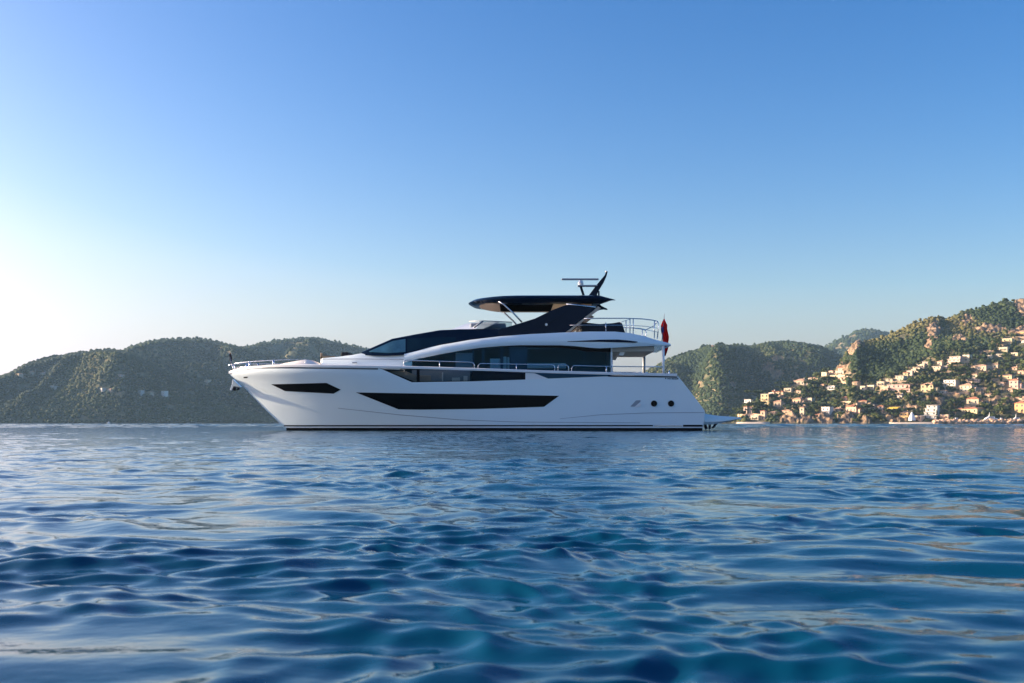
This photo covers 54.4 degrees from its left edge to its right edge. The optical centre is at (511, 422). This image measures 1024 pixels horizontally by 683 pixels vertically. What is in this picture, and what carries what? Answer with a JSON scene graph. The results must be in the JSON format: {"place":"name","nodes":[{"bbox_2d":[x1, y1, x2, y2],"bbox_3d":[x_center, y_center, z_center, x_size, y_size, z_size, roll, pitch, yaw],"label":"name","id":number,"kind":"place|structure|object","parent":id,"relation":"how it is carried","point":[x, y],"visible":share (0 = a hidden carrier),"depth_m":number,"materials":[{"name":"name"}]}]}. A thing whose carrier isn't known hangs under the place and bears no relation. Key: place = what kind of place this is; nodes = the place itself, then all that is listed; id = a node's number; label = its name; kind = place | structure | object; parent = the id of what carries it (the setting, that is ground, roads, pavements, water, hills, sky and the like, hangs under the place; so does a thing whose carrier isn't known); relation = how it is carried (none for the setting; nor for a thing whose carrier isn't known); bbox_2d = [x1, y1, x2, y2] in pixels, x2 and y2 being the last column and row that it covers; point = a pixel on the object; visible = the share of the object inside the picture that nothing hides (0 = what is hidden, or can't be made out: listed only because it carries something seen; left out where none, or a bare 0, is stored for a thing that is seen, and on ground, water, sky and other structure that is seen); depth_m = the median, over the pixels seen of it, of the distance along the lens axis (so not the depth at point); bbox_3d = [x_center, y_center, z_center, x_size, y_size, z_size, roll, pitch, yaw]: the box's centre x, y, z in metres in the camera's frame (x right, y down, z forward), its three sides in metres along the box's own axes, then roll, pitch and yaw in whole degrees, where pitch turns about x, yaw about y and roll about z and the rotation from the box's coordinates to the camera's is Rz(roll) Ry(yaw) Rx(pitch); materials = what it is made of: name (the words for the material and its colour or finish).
{"place":"outdoors","nodes":[
{"label":"outdoors","id":0,"kind":"place"},
{"bbox_2d":[0,356,224,422],"bbox_3d":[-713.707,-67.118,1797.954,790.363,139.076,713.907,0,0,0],"label":"hill","id":1,"kind":"structure","parent":0,"point":[83,418],"depth_m":1525.21,"materials":[{"name":"plant"}]},
{"bbox_2d":[0,348,278,422],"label":"forest","id":2,"kind":"object","parent":1,"relation":"on","point":[200,410],"visible":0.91,"depth_m":1556.09,"materials":[{"name":"green plant"}]},
{"bbox_2d":[161,391,167,396],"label":"house","id":3,"kind":"structure","parent":1,"relation":"on","point":[164,393],"depth_m":1566.27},
{"bbox_2d":[130,342,281,415],"bbox_3d":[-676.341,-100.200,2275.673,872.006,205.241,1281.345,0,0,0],"label":"hill","id":4,"kind":"structure","parent":0,"point":[163,363],"depth_m":1934.62,"materials":[{"name":"plant"}]},
{"bbox_2d":[123,336,288,414],"bbox_3d":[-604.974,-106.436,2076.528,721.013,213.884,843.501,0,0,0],"label":"forest","id":5,"kind":"object","parent":4,"relation":"on","point":[222,375],"visible":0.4,"depth_m":1935.77,"materials":[{"name":"green plant"}]},
{"bbox_2d":[257,341,361,362],"bbox_3d":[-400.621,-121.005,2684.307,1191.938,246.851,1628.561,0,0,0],"label":"hill","id":6,"kind":"structure","parent":0,"point":[291,353],"depth_m":2257.75,"materials":[{"name":"plant"}]},
{"bbox_2d":[242,336,369,361],"bbox_3d":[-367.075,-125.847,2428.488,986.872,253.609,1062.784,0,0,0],"label":"forest","id":7,"kind":"object","parent":6,"relation":"on","point":[323,344],"visible":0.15,"depth_m":2291.24,"materials":[{"name":"green plant"}]},
{"bbox_2d":[0,423,1023,682],"bbox_3d":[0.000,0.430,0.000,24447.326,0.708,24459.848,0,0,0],"label":"water","id":8,"kind":"structure","parent":0,"point":[280,553],"depth_m":3.13,"materials":[{"name":"blue liquid"}]},
{"bbox_2d":[229,271,740,430],"bbox_3d":[-1.770,-3.768,56.000,28.298,9.576,6.320,0,0,0],"label":"motor yacht","id":9,"kind":"object","parent":8,"relation":"on","point":[551,369],"visible":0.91,"depth_m":53.43,"materials":[{"name":"white plastic"}]},
{"bbox_2d":[228,352,232,366],"bbox_3d":[-15.790,-3.536,56.003,0.310,0.875,0.106,0,0,0],"label":"bow flag","id":10,"kind":"object","parent":9,"relation":"attached to","point":[230,356],"visible":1,"depth_m":55.98,"materials":[{"name":"fabric"}]},
{"bbox_2d":[661,314,668,355],"bbox_3d":[8.595,-4.945,55.985,0.450,2.375,0.273,0,0,0],"label":"red ensign","id":11,"kind":"object","parent":9,"relation":"attached to","point":[664,333],"visible":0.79,"depth_m":55.99,"materials":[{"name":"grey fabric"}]},
{"bbox_2d":[908,412,915,419],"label":"motor yacht","id":12,"kind":"object","parent":8,"relation":"on","point":[911,416],"visible":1,"depth_m":800.44,"materials":[{"name":"metal"}]},
{"bbox_2d":[932,418,1023,423],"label":"breakwater","id":13,"kind":"object","parent":8,"relation":"in","point":[979,421],"visible":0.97,"depth_m":737.44,"materials":[{"name":"stone"}]},
{"bbox_2d":[983,412,997,419],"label":"motor yacht","id":14,"kind":"object","parent":8,"relation":"on","point":[989,417],"visible":0.4,"depth_m":760.68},
{"bbox_2d":[0,0,1023,375],"label":"sky","id":15,"kind":"structure","parent":0,"point":[364,173],"materials":[{"name":"blue"}]},
{"bbox_2d":[655,345,839,415],"bbox_3d":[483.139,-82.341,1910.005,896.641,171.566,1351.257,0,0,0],"label":"hill","id":16,"kind":"structure","parent":0,"point":[776,374],"depth_m":1609.36,"materials":[{"name":"plant"}]},
{"bbox_2d":[640,340,842,415],"bbox_3d":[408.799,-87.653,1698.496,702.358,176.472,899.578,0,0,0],"label":"forest","id":17,"kind":"object","parent":16,"relation":"on","point":[695,365],"visible":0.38,"depth_m":1592.78,"materials":[{"name":"green plant"}]},
{"bbox_2d":[736,422,769,423],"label":"beach","id":18,"kind":"structure","parent":0,"point":[752,422],"depth_m":821.86,"materials":[{"name":"sand"}]},
{"bbox_2d":[835,333,865,354],"bbox_3d":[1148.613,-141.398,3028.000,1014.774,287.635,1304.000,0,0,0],"label":"hill","id":19,"kind":"structure","parent":0,"point":[846,347],"depth_m":2890.39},
{"bbox_2d":[824,328,889,354],"bbox_3d":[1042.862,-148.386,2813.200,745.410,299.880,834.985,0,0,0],"label":"forest","id":20,"kind":"object","parent":19,"relation":"on","point":[871,333],"visible":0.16,"depth_m":2936.99,"materials":[{"name":"green plant"}]},
{"bbox_2d":[722,298,1023,423],"bbox_3d":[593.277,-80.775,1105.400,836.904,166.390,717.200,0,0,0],"label":"hill","id":21,"kind":"structure","parent":0,"point":[791,417],"depth_m":848.84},
{"bbox_2d":[725,410,745,416],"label":"umbrella pine","id":22,"kind":"object","parent":21,"relation":"on","point":[739,412],"visible":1,"depth_m":851.03,"materials":[{"name":"green plant"}]},
{"bbox_2d":[738,413,759,417],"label":"retaining wall","id":23,"kind":"structure","parent":21,"relation":"on","point":[748,414],"depth_m":848.87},
{"bbox_2d":[750,415,759,419],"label":"house","id":24,"kind":"structure","parent":21,"relation":"on","point":[755,417],"depth_m":837.51,"materials":[{"name":"paint"}]},
{"bbox_2d":[745,390,771,393],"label":"umbrella pine","id":25,"kind":"object","parent":21,"relation":"on","point":[754,391],"visible":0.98,"depth_m":931.04,"materials":[{"name":"green plant"}]},
{"bbox_2d":[760,410,766,419],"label":"house","id":26,"kind":"structure","parent":21,"relation":"on","point":[763,414],"depth_m":836.58,"materials":[{"name":"paint"}]},
{"bbox_2d":[755,403,771,409],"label":"umbrella pine","id":27,"kind":"object","parent":21,"relation":"on","point":[758,404],"visible":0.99,"depth_m":869.61,"materials":[{"name":"green plant"}]},
{"bbox_2d":[759,394,770,404],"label":"apartment building","id":28,"kind":"structure","parent":21,"relation":"on","point":[766,398],"depth_m":893.40,"materials":[{"name":"paint"}]},
{"bbox_2d":[774,399,784,406],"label":"apartment building","id":29,"kind":"structure","parent":21,"relation":"on","point":[779,403],"depth_m":883.19,"materials":[{"name":"paint"}]},
{"bbox_2d":[784,388,792,391],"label":"house","id":30,"kind":"structure","parent":21,"relation":"on","point":[788,389],"depth_m":947.28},
{"bbox_2d":[793,397,806,403],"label":"house","id":31,"kind":"structure","parent":21,"relation":"on","point":[797,400],"depth_m":894.63,"materials":[{"name":"paint"}]},
{"bbox_2d":[794,378,808,386],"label":"house","id":32,"kind":"structure","parent":21,"relation":"on","point":[799,382],"depth_m":968.67,"materials":[{"name":"paint"}]},
{"bbox_2d":[799,407,805,414],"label":"house","id":33,"kind":"structure","parent":21,"relation":"on","point":[802,411],"depth_m":842.97,"materials":[{"name":"paint"}]},
{"bbox_2d":[797,387,818,397],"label":"umbrella pine","id":34,"kind":"object","parent":21,"relation":"on","point":[808,390],"visible":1,"depth_m":902.81,"materials":[{"name":"green plant"}]},
{"bbox_2d":[805,398,814,402],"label":"house","id":35,"kind":"structure","parent":21,"relation":"on","point":[809,400],"depth_m":893.47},
{"bbox_2d":[806,392,820,399],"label":"umbrella pine","id":36,"kind":"object","parent":21,"relation":"on","point":[816,394],"visible":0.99,"depth_m":895.59,"materials":[{"name":"green plant"}]},
{"bbox_2d":[803,380,826,385],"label":"umbrella pine","id":37,"kind":"object","parent":21,"relation":"on","point":[813,382],"visible":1,"depth_m":941.47,"materials":[{"name":"green plant"}]},
{"bbox_2d":[805,403,828,406],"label":"umbrella pine","id":38,"kind":"object","parent":21,"relation":"on","point":[821,404],"visible":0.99,"depth_m":850.20,"materials":[{"name":"green plant"}]},
{"bbox_2d":[822,407,833,414],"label":"house","id":39,"kind":"structure","parent":21,"relation":"on","point":[829,410],"depth_m":837.60,"materials":[{"name":"paint"}]},
{"bbox_2d":[820,376,837,382],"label":"umbrella pine","id":40,"kind":"object","parent":21,"relation":"on","point":[828,377],"visible":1,"depth_m":956.82,"materials":[{"name":"green plant"}]},
{"bbox_2d":[828,385,836,389],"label":"house","id":41,"kind":"structure","parent":21,"relation":"on","point":[831,387],"depth_m":931.43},
{"bbox_2d":[826,393,841,400],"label":"umbrella pine","id":42,"kind":"object","parent":21,"relation":"on","point":[829,395],"visible":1,"depth_m":873.33,"materials":[{"name":"green plant"}]},
{"bbox_2d":[830,379,840,384],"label":"broadleaf tree","id":43,"kind":"object","parent":21,"relation":"on","point":[835,382],"visible":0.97,"depth_m":938.25,"materials":[{"name":"green plant"}]},
{"bbox_2d":[835,370,845,374],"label":"house","id":44,"kind":"structure","parent":21,"relation":"on","point":[840,372],"depth_m":975.88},
{"bbox_2d":[839,359,849,364],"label":"broadleaf tree","id":45,"kind":"object","parent":21,"relation":"on","point":[845,362],"visible":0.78,"depth_m":996.59,"materials":[{"name":"green plant"}]},
{"bbox_2d":[847,386,855,391],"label":"broadleaf tree","id":46,"kind":"object","parent":21,"relation":"on","point":[851,388],"visible":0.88,"depth_m":886.75,"materials":[{"name":"green plant"}]},
{"bbox_2d":[845,404,863,413],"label":"house","id":47,"kind":"structure","parent":21,"relation":"on","point":[856,410],"depth_m":829.75,"materials":[{"name":"paint"}]},
{"bbox_2d":[845,373,866,381],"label":"umbrella pine","id":48,"kind":"object","parent":21,"relation":"on","point":[858,375],"visible":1,"depth_m":906.45,"materials":[{"name":"green plant"}]},
{"bbox_2d":[852,381,860,385],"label":"house","id":49,"kind":"structure","parent":21,"relation":"on","point":[857,383],"depth_m":903.10,"materials":[{"name":"paint"}]},
{"bbox_2d":[850,390,869,397],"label":"umbrella pine","id":50,"kind":"object","parent":21,"relation":"on","point":[860,391],"visible":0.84,"depth_m":864.68,"materials":[{"name":"green plant"}]},
{"bbox_2d":[853,375,875,384],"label":"umbrella pine","id":51,"kind":"object","parent":21,"relation":"on","point":[866,377],"visible":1,"depth_m":905.79,"materials":[{"name":"green plant"}]},
{"bbox_2d":[858,404,874,411],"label":"umbrella pine","id":52,"kind":"object","parent":21,"relation":"on","point":[865,405],"visible":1,"depth_m":823.39,"materials":[{"name":"green plant"}]},
{"bbox_2d":[867,385,876,389],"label":"house","id":53,"kind":"structure","parent":21,"relation":"on","point":[871,387],"depth_m":893.77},
{"bbox_2d":[859,392,885,395],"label":"umbrella pine","id":54,"kind":"object","parent":21,"relation":"on","point":[873,393],"visible":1,"depth_m":856.29,"materials":[{"name":"green plant"}]},
{"bbox_2d":[729,298,1023,422],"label":"forest","id":55,"kind":"object","parent":21,"relation":"on","point":[878,359],"visible":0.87,"depth_m":1003.45,"materials":[{"name":"green plant"}]},
{"bbox_2d":[872,413,882,418],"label":"broadleaf tree","id":56,"kind":"object","parent":21,"relation":"on","point":[875,415],"visible":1,"depth_m":811.10,"materials":[{"name":"green plant"}]},
{"bbox_2d":[732,332,1023,421],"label":"scrub","id":57,"kind":"object","parent":21,"relation":"on","point":[885,397],"visible":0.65,"depth_m":858.23,"materials":[{"name":"green plant"}]},
{"bbox_2d":[876,381,884,385],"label":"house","id":58,"kind":"structure","parent":21,"relation":"on","point":[880,383],"depth_m":894.53,"materials":[{"name":"paint"}]},
{"bbox_2d":[881,390,897,396],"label":"umbrella pine","id":59,"kind":"object","parent":21,"relation":"on","point":[890,392],"visible":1,"depth_m":853.17,"materials":[{"name":"green plant"}]},
{"bbox_2d":[885,371,893,377],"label":"broadleaf tree","id":60,"kind":"object","parent":21,"relation":"on","point":[889,374],"visible":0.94,"depth_m":911.44,"materials":[{"name":"green plant"}]},
{"bbox_2d":[883,408,906,417],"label":"umbrella pine","id":61,"kind":"object","parent":21,"relation":"on","point":[895,409],"visible":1,"depth_m":810.16,"materials":[{"name":"green plant"}]},
{"bbox_2d":[886,384,912,391],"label":"apartment building","id":62,"kind":"structure","parent":21,"relation":"on","point":[894,387],"depth_m":870.29,"materials":[{"name":"paint"}]},
{"bbox_2d":[894,375,906,380],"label":"apartment building","id":63,"kind":"structure","parent":21,"relation":"on","point":[901,377],"depth_m":891.34,"materials":[{"name":"paint"}]},
{"bbox_2d":[899,410,910,417],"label":"apartment building","id":64,"kind":"structure","parent":21,"relation":"on","point":[904,414],"depth_m":807.37,"materials":[{"name":"paint"}]},
{"bbox_2d":[904,362,920,370],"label":"umbrella pine","id":65,"kind":"object","parent":21,"relation":"on","point":[911,364],"visible":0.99,"depth_m":924.89,"materials":[{"name":"green plant"}]},
{"bbox_2d":[906,395,924,398],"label":"umbrella pine","id":66,"kind":"object","parent":21,"relation":"on","point":[910,396],"visible":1,"depth_m":826.10,"materials":[{"name":"green plant"}]},
{"bbox_2d":[907,378,929,385],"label":"umbrella pine","id":67,"kind":"object","parent":21,"relation":"on","point":[918,381],"visible":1,"depth_m":863.49,"materials":[{"name":"green plant"}]},
{"bbox_2d":[915,415,924,421],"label":"house","id":68,"kind":"structure","parent":21,"relation":"on","point":[920,418],"depth_m":800.67,"materials":[{"name":"paint"}]},
{"bbox_2d":[915,364,926,367],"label":"house","id":69,"kind":"structure","parent":21,"relation":"on","point":[923,365],"depth_m":926.95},
{"bbox_2d":[915,367,933,374],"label":"umbrella pine","id":70,"kind":"object","parent":21,"relation":"on","point":[925,370],"visible":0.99,"depth_m":896.61,"materials":[{"name":"green plant"}]},
{"bbox_2d":[915,392,938,396],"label":"umbrella pine","id":71,"kind":"object","parent":21,"relation":"on","point":[932,394],"visible":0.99,"depth_m":828.79,"materials":[{"name":"green plant"}]},
{"bbox_2d":[921,382,939,391],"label":"apartment building","id":72,"kind":"structure","parent":21,"relation":"on","point":[924,388],"depth_m":851.12,"materials":[{"name":"paint"}]},
{"bbox_2d":[924,405,939,418],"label":"apartment building","id":73,"kind":"structure","parent":21,"relation":"on","point":[930,410],"depth_m":803.11,"materials":[{"name":"paint"}]},
{"bbox_2d":[925,382,941,386],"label":"umbrella pine","id":74,"kind":"object","parent":21,"relation":"on","point":[935,384],"visible":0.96,"depth_m":847.91,"materials":[{"name":"green plant"}]},
{"bbox_2d":[932,366,942,369],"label":"house","id":75,"kind":"structure","parent":21,"relation":"on","point":[937,367],"depth_m":907.53,"materials":[{"name":"paint"}]},
{"bbox_2d":[936,360,944,365],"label":"house","id":76,"kind":"structure","parent":21,"relation":"on","point":[940,362],"depth_m":919.32,"materials":[{"name":"paint"}]},
{"bbox_2d":[939,414,950,418],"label":"house","id":77,"kind":"structure","parent":21,"relation":"on","point":[944,416],"depth_m":796.96,"materials":[{"name":"paint"}]},
{"bbox_2d":[942,408,960,416],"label":"umbrella pine","id":78,"kind":"object","parent":21,"relation":"on","point":[955,410],"visible":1,"depth_m":794.13,"materials":[{"name":"green plant"}]},
{"bbox_2d":[944,380,959,385],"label":"house","id":79,"kind":"structure","parent":21,"relation":"on","point":[952,382],"depth_m":860.46,"materials":[{"name":"paint"}]},
{"bbox_2d":[945,399,960,408],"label":"umbrella pine","id":80,"kind":"object","parent":21,"relation":"on","point":[954,401],"visible":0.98,"depth_m":810.68,"materials":[{"name":"green plant"}]},
{"bbox_2d":[945,346,963,354],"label":"umbrella pine","id":81,"kind":"object","parent":21,"relation":"on","point":[952,348],"visible":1,"depth_m":933.42,"materials":[{"name":"green plant"}]},
{"bbox_2d":[939,371,970,379],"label":"umbrella pine","id":82,"kind":"object","parent":21,"relation":"on","point":[954,374],"visible":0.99,"depth_m":868.35,"materials":[{"name":"green plant"}]},
{"bbox_2d":[946,356,964,364],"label":"apartment building","id":83,"kind":"structure","parent":21,"relation":"on","point":[952,359],"depth_m":913.53,"materials":[{"name":"paint"}]},
{"bbox_2d":[947,376,966,382],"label":"umbrella pine","id":84,"kind":"object","parent":21,"relation":"on","point":[960,377],"visible":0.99,"depth_m":857.89,"materials":[{"name":"green plant"}]},
{"bbox_2d":[963,355,971,360],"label":"apartment building","id":85,"kind":"structure","parent":21,"relation":"on","point":[966,357],"depth_m":912.86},
{"bbox_2d":[959,382,979,391],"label":"house","id":86,"kind":"structure","parent":21,"relation":"on","point":[966,387],"depth_m":845.53,"materials":[{"name":"paint"}]},
{"bbox_2d":[957,407,984,413],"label":"house","id":87,"kind":"structure","parent":21,"relation":"on","point":[976,410],"depth_m":799.83,"materials":[{"name":"paint"}]},
{"bbox_2d":[966,411,975,418],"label":"broadleaf tree","id":88,"kind":"object","parent":21,"relation":"on","point":[970,414],"visible":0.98,"depth_m":789.20,"materials":[{"name":"green plant"}]},
{"bbox_2d":[966,377,981,382],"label":"house","id":89,"kind":"structure","parent":21,"relation":"on","point":[972,379],"depth_m":858.70,"materials":[{"name":"paint"}]},
{"bbox_2d":[966,397,984,403],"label":"house","id":90,"kind":"structure","parent":21,"relation":"on","point":[973,400],"depth_m":816.49,"materials":[{"name":"paint"}]},
{"bbox_2d":[966,376,993,385],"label":"umbrella pine","id":91,"kind":"object","parent":21,"relation":"on","point":[982,377],"visible":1,"depth_m":847.67,"materials":[{"name":"green plant"}]},
{"bbox_2d":[971,364,991,370],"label":"house","id":92,"kind":"structure","parent":21,"relation":"on","point":[984,367],"depth_m":887.00,"materials":[{"name":"paint"}]},
{"bbox_2d":[979,402,988,407],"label":"broadleaf tree","id":93,"kind":"object","parent":21,"relation":"on","point":[984,404],"visible":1,"depth_m":804.48,"materials":[{"name":"green plant"}]},
{"bbox_2d":[976,395,993,399],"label":"umbrella pine","id":94,"kind":"object","parent":21,"relation":"on","point":[981,396],"visible":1,"depth_m":812.58,"materials":[{"name":"green plant"}]},
{"bbox_2d":[988,342,999,346],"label":"broadleaf tree","id":95,"kind":"object","parent":21,"relation":"on","point":[992,344],"visible":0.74,"depth_m":948.86,"materials":[{"name":"green plant"}]},
{"bbox_2d":[991,362,999,367],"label":"house","id":96,"kind":"structure","parent":21,"relation":"on","point":[995,365],"depth_m":895.78,"materials":[{"name":"paint"}]},
{"bbox_2d":[994,402,1003,408],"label":"broadleaf tree","id":97,"kind":"object","parent":21,"relation":"on","point":[1000,405],"visible":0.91,"depth_m":795.97,"materials":[{"name":"green plant"}]},
{"bbox_2d":[994,407,1009,417],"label":"umbrella pine","id":98,"kind":"object","parent":21,"relation":"on","point":[1003,409],"visible":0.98,"depth_m":782.06,"materials":[{"name":"green plant"}]},
{"bbox_2d":[997,397,1009,402],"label":"broadleaf tree","id":99,"kind":"object","parent":21,"relation":"on","point":[1003,400],"visible":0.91,"depth_m":806.22,"materials":[{"name":"green plant"}]},
{"bbox_2d":[997,347,1009,351],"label":"house","id":100,"kind":"structure","parent":21,"relation":"on","point":[1004,349],"depth_m":932.51,"materials":[{"name":"paint"}]},
{"bbox_2d":[1000,351,1012,356],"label":"broadleaf tree","id":101,"kind":"object","parent":21,"relation":"on","point":[1006,354],"visible":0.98,"depth_m":914.70,"materials":[{"name":"green plant"}]},
{"bbox_2d":[998,374,1016,378],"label":"house","id":102,"kind":"structure","parent":21,"relation":"on","point":[1007,376],"depth_m":857.09,"materials":[{"name":"paint"}]},
{"bbox_2d":[1003,363,1012,367],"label":"broadleaf tree","id":103,"kind":"object","parent":21,"relation":"on","point":[1008,365],"visible":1,"depth_m":886.20,"materials":[{"name":"green plant"}]},
{"bbox_2d":[1002,338,1014,343],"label":"house","id":104,"kind":"structure","parent":21,"relation":"on","point":[1008,340],"depth_m":962.08,"materials":[{"name":"paint"}]},
{"bbox_2d":[1008,378,1023,388],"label":"house","id":105,"kind":"structure","parent":21,"relation":"on","point":[1016,383],"depth_m":833.62,"materials":[{"name":"paint"}]},
{"bbox_2d":[1014,401,1023,412],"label":"house","id":106,"kind":"structure","parent":21,"relation":"on","point":[1019,406],"depth_m":787.94,"materials":[{"name":"paint"}]},
{"bbox_2d":[889,422,932,423],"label":"beach","id":107,"kind":"structure","parent":0,"point":[911,423],"depth_m":792.53,"materials":[{"name":"sand"}]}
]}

